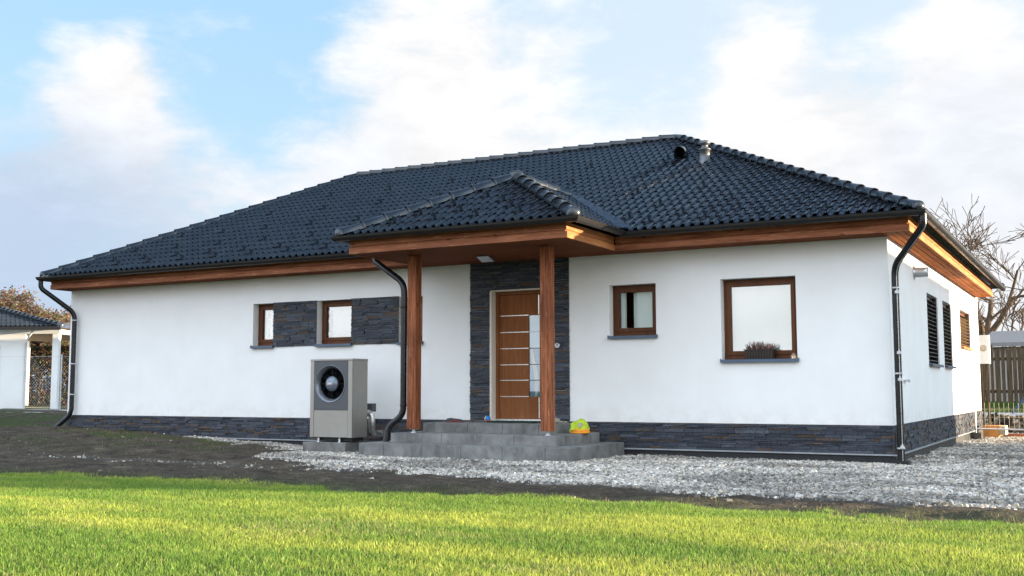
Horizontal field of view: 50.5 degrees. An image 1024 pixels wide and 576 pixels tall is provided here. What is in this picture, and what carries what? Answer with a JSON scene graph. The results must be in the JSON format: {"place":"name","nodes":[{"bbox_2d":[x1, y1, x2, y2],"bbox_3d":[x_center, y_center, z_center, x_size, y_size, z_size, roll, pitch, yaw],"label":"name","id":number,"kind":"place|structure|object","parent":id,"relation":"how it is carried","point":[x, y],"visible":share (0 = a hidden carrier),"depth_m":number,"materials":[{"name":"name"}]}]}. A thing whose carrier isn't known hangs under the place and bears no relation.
{"place":"outdoors","nodes":[
{"label":"outdoors","id":0,"kind":"place"},
{"bbox_2d":[444,418,463,421],"bbox_3d":[-0.929,2.119,17.423,0.337,0.068,0.111,-3,-6,29],"label":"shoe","id":1,"kind":"object","parent":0,"point":[453,420],"visible":0.99,"depth_m":17.38,"materials":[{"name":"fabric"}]},
{"bbox_2d":[0,470,1023,575],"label":"lawn","id":2,"kind":"structure","parent":0,"point":[69,500],"depth_m":6.97,"materials":[{"name":"green plant"}]},
{"bbox_2d":[0,392,1023,575],"bbox_3d":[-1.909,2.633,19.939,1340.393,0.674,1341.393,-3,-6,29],"label":"ground","id":3,"kind":"structure","parent":0,"point":[16,457],"depth_m":11.32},
{"bbox_2d":[0,285,39,314],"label":"autumn tree","id":4,"kind":"object","parent":3,"relation":"on","point":[7,301],"visible":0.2,"depth_m":46.55,"materials":[{"name":"brown plant"}]},
{"bbox_2d":[0,306,69,408],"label":"neighbour house","id":5,"kind":"structure","parent":3,"relation":"on","point":[19,330],"depth_m":33.93,"materials":[{"name":"white paint"}]},
{"bbox_2d":[12,299,70,402],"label":"autumn tree","id":6,"kind":"object","parent":3,"relation":"on","point":[32,309],"visible":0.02,"depth_m":46.95,"materials":[{"name":"brown plant"}]},
{"bbox_2d":[24,407,66,412],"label":"paved yard","id":7,"kind":"structure","parent":3,"relation":"on","point":[39,408],"depth_m":34.89,"materials":[{"name":"beige concrete"}]},
{"bbox_2d":[25,341,30,404],"bbox_3d":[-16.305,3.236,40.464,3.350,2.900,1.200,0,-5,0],"label":"post","id":8,"kind":"object","parent":7,"relation":"on","point":[27,368],"visible":0.1,"depth_m":40.00,"materials":[{"name":"white paint"}]},
{"bbox_2d":[0,354,67,410],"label":"wire fence","id":9,"kind":"object","parent":7,"relation":"on","point":[60,403],"visible":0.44,"depth_m":31.07,"materials":[{"name":"metal"}]},
{"bbox_2d":[28,345,69,405],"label":"hedge","id":10,"kind":"object","parent":3,"relation":"on","point":[39,351],"visible":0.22,"depth_m":41.55,"materials":[{"name":"brown plant"}]},
{"bbox_2d":[30,308,70,403],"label":"autumn tree","id":11,"kind":"object","parent":3,"relation":"on","point":[46,343],"visible":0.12,"depth_m":46.23,"materials":[{"name":"brown plant"}]},
{"bbox_2d":[31,305,70,398],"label":"autumn tree","id":12,"kind":"object","parent":3,"relation":"on","point":[40,311],"visible":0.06,"depth_m":46.34,"materials":[{"name":"brown plant"}]},
{"bbox_2d":[303,441,372,452],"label":"foundation block","id":13,"kind":"structure","parent":3,"relation":"on","point":[336,446],"depth_m":17.68,"materials":[{"name":"concrete"}]},
{"bbox_2d":[310,358,383,441],"bbox_3d":[-2.690,1.890,18.303,0.872,1.361,1.190,-3,-6,29],"label":"heat pump","id":14,"kind":"object","parent":13,"relation":"on","point":[341,409],"visible":0.99,"depth_m":17.82,"materials":[{"name":"beige metal"}]},
{"bbox_2d":[0,428,958,508],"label":"soil clods","id":15,"kind":"object","parent":3,"relation":"on","point":[683,492],"visible":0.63,"depth_m":10.61,"materials":[{"name":"soil"}]},
{"bbox_2d":[359,421,623,461],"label":"entrance steps","id":16,"kind":"structure","parent":3,"relation":"on","point":[515,442],"depth_m":15.96,"materials":[{"name":"concrete"}]},
{"bbox_2d":[484,416,490,420],"bbox_3d":[-0.396,2.107,17.476,0.104,0.104,0.104,-3,-6,29],"label":"ball","id":17,"kind":"object","parent":16,"relation":"on","point":[487,418],"visible":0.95,"depth_m":17.44,"materials":[{"name":"blue plastic"}]},
{"bbox_2d":[486,421,540,422],"bbox_3d":[0.023,2.128,17.255,0.820,0.018,0.300,-3,-6,29],"label":"doormat","id":18,"kind":"object","parent":16,"relation":"on","point":[515,421],"visible":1,"depth_m":17.11,"materials":[{"name":"black rubber"}]},
{"bbox_2d":[569,418,589,431],"bbox_3d":[1.004,2.077,16.315,0.341,0.231,0.237,-3,-6,29],"label":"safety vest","id":19,"kind":"object","parent":16,"relation":"on","point":[580,423],"visible":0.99,"depth_m":16.25,"materials":[{"name":"fabric"}]},
{"bbox_2d":[570,429,589,433],"bbox_3d":[1.022,2.152,16.281,0.300,0.064,0.300,-3,-6,29],"label":"dish","id":20,"kind":"object","parent":16,"relation":"on","point":[580,431],"visible":0.99,"depth_m":16.17,"materials":[{"name":"orange plastic"}]},
{"bbox_2d":[1,423,1022,525],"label":"weeds","id":21,"kind":"object","parent":3,"relation":"on","point":[381,489],"visible":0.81,"depth_m":12.11,"materials":[{"name":"green plant"}]},
{"bbox_2d":[35,134,1005,464],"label":"house","id":22,"kind":"structure","parent":3,"relation":"on","point":[607,290],"depth_m":17.38,"materials":[{"name":"white paint"}]},
{"bbox_2d":[250,304,273,348],"bbox_3d":[-4.573,0.715,20.268,0.536,0.832,0.326,-3,-6,29],"label":"window","id":23,"kind":"structure","parent":22,"relation":"in","point":[265,327],"depth_m":20.35,"materials":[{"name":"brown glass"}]},
{"bbox_2d":[314,300,351,346],"bbox_3d":[-3.127,0.637,19.478,0.816,0.832,0.319,-3,-6,29],"label":"window","id":24,"kind":"structure","parent":22,"relation":"in","point":[342,311],"depth_m":19.62,"materials":[{"name":"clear glass"}]},
{"bbox_2d":[396,297,422,344],"bbox_3d":[-1.685,0.565,18.694,0.521,0.832,0.321,-3,-6,29],"label":"window","id":25,"kind":"structure","parent":22,"relation":"in","point":[397,343],"depth_m":18.66,"materials":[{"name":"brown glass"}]},
{"bbox_2d":[490,288,540,420],"bbox_3d":[0.160,1.090,17.624,1.074,2.134,0.232,-3,-6,29],"label":"front door","id":26,"kind":"structure","parent":22,"relation":"in","point":[514,316],"depth_m":17.72,"materials":[{"name":"brown wood"}]},
{"bbox_2d":[607,284,657,338],"bbox_3d":[1.904,0.368,16.747,0.806,0.834,0.329,-3,-6,29],"label":"window","id":27,"kind":"structure","parent":22,"relation":"in","point":[644,295],"depth_m":16.85,"materials":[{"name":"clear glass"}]},
{"bbox_2d":[720,277,798,362],"bbox_3d":[3.617,0.468,15.792,1.142,1.229,0.319,-3,-6,29],"label":"window","id":28,"kind":"structure","parent":22,"relation":"in","point":[759,310],"depth_m":15.93,"materials":[{"name":"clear glass"}]},
{"bbox_2d":[743,341,776,358],"bbox_3d":[3.588,0.895,15.687,0.452,0.267,0.170,-3,-6,29],"label":"flower box","id":29,"kind":"object","parent":22,"relation":"on","point":[758,352],"visible":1,"depth_m":15.63,"materials":[{"name":"grey plastic"}]},
{"bbox_2d":[927,296,943,367],"bbox_3d":[7.173,0.739,18.569,0.204,1.223,1.350,-3,-6,29],"label":"window","id":30,"kind":"structure","parent":22,"relation":"in","point":[931,303],"depth_m":18.91,"materials":[{"name":"black metal"}]},
{"bbox_2d":[942,304,956,368],"bbox_3d":[8.108,0.889,20.273,0.204,1.228,1.290,-3,-6,29],"label":"window","id":31,"kind":"structure","parent":22,"relation":"in","point":[946,308],"depth_m":20.66,"materials":[{"name":"black metal"}]},
{"bbox_2d":[959,312,973,350],"bbox_3d":[9.508,0.900,22.846,0.204,0.808,1.930,-3,-6,29],"label":"window","id":32,"kind":"structure","parent":22,"relation":"in","point":[964,319],"depth_m":23.27,"materials":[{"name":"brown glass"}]},
{"bbox_2d":[970,432,982,439],"bbox_3d":[9.729,3.116,22.708,0.215,0.180,0.380,-3,-6,29],"label":"fence foot","id":33,"kind":"object","parent":3,"relation":"on","point":[977,435],"visible":0.73,"depth_m":22.56},
{"bbox_2d":[930,193,1023,396],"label":"bare tree","id":34,"kind":"object","parent":3,"relation":"on","point":[972,247],"visible":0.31,"depth_m":55.48,"materials":[{"name":"brown plant"}]},
{"bbox_2d":[978,335,990,425],"bbox_3d":[11.244,2.356,25.783,0.270,2.460,0.317,-3,-6,29],"label":"meter cabinet","id":35,"kind":"object","parent":3,"relation":"on","point":[984,350],"visible":0.7,"depth_m":25.71,"materials":[{"name":"white paint"}]},
{"bbox_2d":[983,425,1007,436],"bbox_3d":[10.542,3.134,23.645,0.445,0.275,0.600,-3,-6,29],"label":"wooden crate","id":36,"kind":"object","parent":3,"relation":"on","point":[993,433],"visible":0.84,"depth_m":23.42,"materials":[{"name":"orange wood"}]},
{"bbox_2d":[973,392,1023,432],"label":"site fence","id":37,"kind":"object","parent":3,"relation":"on","point":[980,428],"visible":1,"depth_m":22.58,"materials":[{"name":"metal"}]},
{"bbox_2d":[977,289,1023,346],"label":"bare tree","id":38,"kind":"object","parent":3,"relation":"on","point":[1012,314],"visible":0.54,"depth_m":47.86,"materials":[{"name":"brown plant"}]},
{"bbox_2d":[980,400,1023,412],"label":"grass strip","id":39,"kind":"object","parent":3,"relation":"on","point":[998,405],"depth_m":32.34,"materials":[{"name":"green plant"}]},
{"bbox_2d":[982,345,1023,402],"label":"plank fence","id":40,"kind":"object","parent":3,"relation":"on","point":[1008,359],"visible":0.06,"depth_m":35.01,"materials":[{"name":"brown wood"}]},
{"bbox_2d":[984,413,1023,432],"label":"rubble","id":41,"kind":"object","parent":3,"relation":"on","point":[1017,422],"visible":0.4,"depth_m":27.46,"materials":[{"name":"stone"}]},
{"bbox_2d":[985,413,1023,417],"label":"concrete edging","id":42,"kind":"object","parent":3,"relation":"on","point":[1010,414],"depth_m":29.60,"materials":[{"name":"white concrete"}]},
{"bbox_2d":[988,331,1023,401],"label":"shed","id":43,"kind":"structure","parent":3,"relation":"on","point":[998,339],"depth_m":40.64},
{"bbox_2d":[1011,397,1023,413],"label":"pole","id":44,"kind":"object","parent":3,"relation":"on","point":[1016,407],"visible":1,"depth_m":29.27,"materials":[{"name":"grey metal"}]},
{"bbox_2d":[0,0,1023,391],"label":"sky","id":45,"kind":"structure","parent":0,"point":[123,122],"materials":[{"name":"blue"}]},
{"bbox_2d":[28,432,1023,509],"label":"gravel","id":46,"kind":"structure","parent":0,"point":[934,483],"depth_m":12.96,"materials":[{"name":"grey gravel"}]},
{"bbox_2d":[1003,434,1023,436],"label":"timber beam","id":47,"kind":"structure","parent":46,"relation":"on","point":[1017,435],"depth_m":23.82,"materials":[{"name":"brown wood"}]},
{"bbox_2d":[790,352,796,358],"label":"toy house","id":48,"kind":"structure","parent":0,"point":[793,355],"depth_m":15.39,"materials":[{"name":"white wood"}]}
]}

